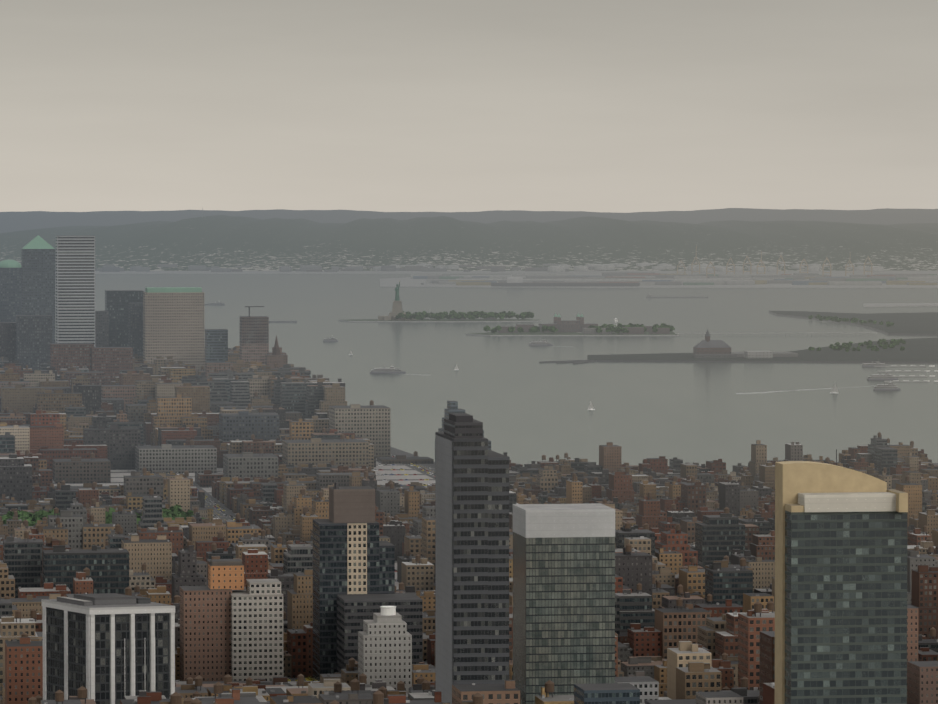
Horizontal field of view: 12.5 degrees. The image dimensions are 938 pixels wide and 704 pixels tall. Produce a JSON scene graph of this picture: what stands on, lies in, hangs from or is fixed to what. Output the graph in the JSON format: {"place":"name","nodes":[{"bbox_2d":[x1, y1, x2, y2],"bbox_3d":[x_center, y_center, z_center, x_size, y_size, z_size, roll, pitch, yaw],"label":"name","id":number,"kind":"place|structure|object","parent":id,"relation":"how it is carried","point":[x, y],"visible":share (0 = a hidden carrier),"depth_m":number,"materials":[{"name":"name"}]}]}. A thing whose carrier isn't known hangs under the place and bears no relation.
{"place":"outdoors","nodes":[
{"label":"outdoors","id":0,"kind":"place"},
{"bbox_2d":[338,319,540,321],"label":"island","id":1,"kind":"structure","parent":0,"point":[448,320],"depth_m":9815.85,"materials":[{"name":"grey stone"}]},
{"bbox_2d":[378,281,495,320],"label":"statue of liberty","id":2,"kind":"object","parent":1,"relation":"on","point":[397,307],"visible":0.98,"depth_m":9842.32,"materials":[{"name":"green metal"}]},
{"bbox_2d":[395,310,533,320],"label":"island trees","id":3,"kind":"object","parent":1,"relation":"on","point":[470,315],"visible":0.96,"depth_m":9831.71,"materials":[{"name":"green plant"}]},
{"bbox_2d":[0,232,937,473],"bbox_3d":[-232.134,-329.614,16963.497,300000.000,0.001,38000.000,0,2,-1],"label":"water","id":4,"kind":"structure","parent":0,"point":[518,399],"depth_m":7183.99,"materials":[{"name":"grey liquid"}]},
{"bbox_2d":[55,262,937,286],"bbox_3d":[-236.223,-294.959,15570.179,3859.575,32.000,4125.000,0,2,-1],"label":"shore port","id":5,"kind":"object","parent":4,"relation":"on","point":[626,278],"visible":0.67,"depth_m":14633.13,"materials":[{"name":"grey"}]},
{"bbox_2d":[204,283,899,409],"bbox_3d":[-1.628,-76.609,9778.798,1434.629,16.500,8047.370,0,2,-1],"label":"boats","id":6,"kind":"object","parent":4,"relation":"on","point":[886,376],"visible":0.96,"depth_m":6955.20,"materials":[{"name":"paint"}]},
{"bbox_2d":[410,346,875,393],"bbox_3d":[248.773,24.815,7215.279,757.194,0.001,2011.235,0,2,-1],"label":"boat wakes","id":7,"kind":"object","parent":4,"relation":"on","point":[742,393],"visible":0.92,"depth_m":6332.16,"materials":[{"name":"liquid"}]},
{"bbox_2d":[675,332,876,335],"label":"ellis foot bridge","id":8,"kind":"structure","parent":4,"relation":"in","point":[746,333],"depth_m":8828.50,"materials":[{"name":"grey concrete"}]},
{"bbox_2d":[863,303,937,306],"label":"jetty dock","id":9,"kind":"object","parent":4,"relation":"in","point":[897,304],"visible":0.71,"depth_m":11247.27,"materials":[{"name":"grey concrete"}]},
{"bbox_2d":[874,365,937,381],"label":"marina docks","id":10,"kind":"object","parent":4,"relation":"in","point":[909,371],"visible":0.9,"depth_m":7004.25,"materials":[{"name":"grey concrete"}]},
{"bbox_2d":[0,215,937,270],"bbox_3d":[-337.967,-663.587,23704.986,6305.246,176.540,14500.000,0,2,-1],"label":"hills","id":11,"kind":"structure","parent":0,"point":[232,242],"depth_m":18616.00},
{"bbox_2d":[0,208,937,231],"bbox_3d":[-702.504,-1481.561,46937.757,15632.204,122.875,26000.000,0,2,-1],"label":"ridge hills","id":12,"kind":"structure","parent":0,"point":[18,221],"depth_m":44045.23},
{"bbox_2d":[0,0,937,212],"label":"sky","id":13,"kind":"structure","parent":0,"point":[613,106],"materials":[{"name":"grey"}]},
{"bbox_2d":[52,443,937,680],"bbox_3d":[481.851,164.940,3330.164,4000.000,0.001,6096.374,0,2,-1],"label":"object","id":14,"kind":"structure","parent":0,"point":[394,453],"depth_m":4324.93,"materials":[{"name":"concrete"}]},
{"bbox_2d":[1,504,205,525],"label":"park trees","id":15,"kind":"object","parent":14,"relation":"on","point":[174,512],"visible":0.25,"depth_m":3649.42,"materials":[{"name":"green plant"}]},
{"bbox_2d":[0,235,301,421],"bbox_3d":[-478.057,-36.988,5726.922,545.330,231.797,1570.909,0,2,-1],"label":"downtown skyscrapers","id":16,"kind":"structure","parent":14,"relation":"on","point":[149,324],"depth_m":5870.95,"materials":[{"name":"grey glass"}]},
{"bbox_2d":[52,458,434,684],"bbox_3d":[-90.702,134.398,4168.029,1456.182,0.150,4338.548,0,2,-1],"label":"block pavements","id":17,"kind":"structure","parent":14,"relation":"on","point":[402,482],"depth_m":4353.40,"materials":[{"name":"grey concrete"}]},
{"bbox_2d":[163,456,434,680],"bbox_3d":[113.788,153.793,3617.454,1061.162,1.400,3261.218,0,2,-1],"label":"cars","id":18,"kind":"object","parent":14,"relation":"on","point":[307,678],"depth_m":4230.31,"materials":[{"name":"paint"}]},
{"bbox_2d":[0,346,937,703],"bbox_3d":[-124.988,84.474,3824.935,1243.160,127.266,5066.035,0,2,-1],"label":"city blocks","id":19,"kind":"structure","parent":14,"relation":"on","point":[154,547],"depth_m":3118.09,"materials":[{"name":"brown brick"}]},
{"bbox_2d":[42,335,937,703],"bbox_3d":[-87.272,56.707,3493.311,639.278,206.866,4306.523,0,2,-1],"label":"buildings","id":20,"kind":"structure","parent":14,"relation":"on","point":[846,623],"depth_m":1974.43,"materials":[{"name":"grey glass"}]},
{"bbox_2d":[55,271,937,273],"bbox_3d":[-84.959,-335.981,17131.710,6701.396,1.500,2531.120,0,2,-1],"label":"shore ground","id":21,"kind":"structure","parent":0,"point":[474,272],"depth_m":16081.62,"materials":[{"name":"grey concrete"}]},
{"bbox_2d":[466,331,678,335],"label":"island","id":22,"kind":"structure","parent":0,"point":[538,333],"depth_m":8821.64,"materials":[{"name":"grey stone"}]},
{"bbox_2d":[483,323,674,334],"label":"island trees","id":23,"kind":"object","parent":22,"relation":"on","point":[618,329],"visible":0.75,"depth_m":8862.31,"materials":[{"name":"green plant"}]},
{"bbox_2d":[499,313,669,333],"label":"island buildings","id":24,"kind":"structure","parent":22,"relation":"on","point":[578,324],"depth_m":8953.71,"materials":[{"name":"grey wood"}]},
{"bbox_2d":[380,273,937,287],"bbox_3d":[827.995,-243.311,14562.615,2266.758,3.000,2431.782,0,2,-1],"label":"piers","id":25,"kind":"structure","parent":0,"point":[404,282],"depth_m":13666.42,"materials":[{"name":"grey concrete"}]},
{"bbox_2d":[677,246,871,275],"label":"port cranes","id":26,"kind":"object","parent":25,"relation":"on","point":[823,265],"visible":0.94,"depth_m":15126.74,"materials":[{"name":"brown paint"}]},
{"bbox_2d":[587,351,937,362],"bbox_3d":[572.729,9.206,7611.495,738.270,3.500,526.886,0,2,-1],"label":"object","id":27,"kind":"structure","parent":0,"point":[878,356],"depth_m":7503.31,"materials":[{"name":"grey plant"}]},
{"bbox_2d":[539,326,797,363],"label":"railroad terminal building","id":28,"kind":"structure","parent":27,"relation":"on","point":[707,347],"depth_m":7554.86,"materials":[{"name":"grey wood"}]},
{"bbox_2d":[769,311,937,335],"bbox_3d":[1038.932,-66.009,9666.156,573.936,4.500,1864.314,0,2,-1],"label":"peninsula","id":29,"kind":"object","parent":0,"point":[920,324],"depth_m":9789.59,"materials":[{"name":"grey plant"}]},
{"bbox_2d":[789,338,937,351],"bbox_3d":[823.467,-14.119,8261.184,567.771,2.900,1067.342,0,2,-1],"label":"liberty state park lawn","id":30,"kind":"structure","parent":0,"point":[922,344],"depth_m":8066.11,"materials":[{"name":"green plant"}]},
{"bbox_2d":[808,314,905,351],"bbox_3d":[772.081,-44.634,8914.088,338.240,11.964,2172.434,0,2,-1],"label":"shoreline trees","id":31,"kind":"object","parent":30,"relation":"on","point":[869,343],"visible":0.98,"depth_m":8163.36,"materials":[{"name":"green plant"}]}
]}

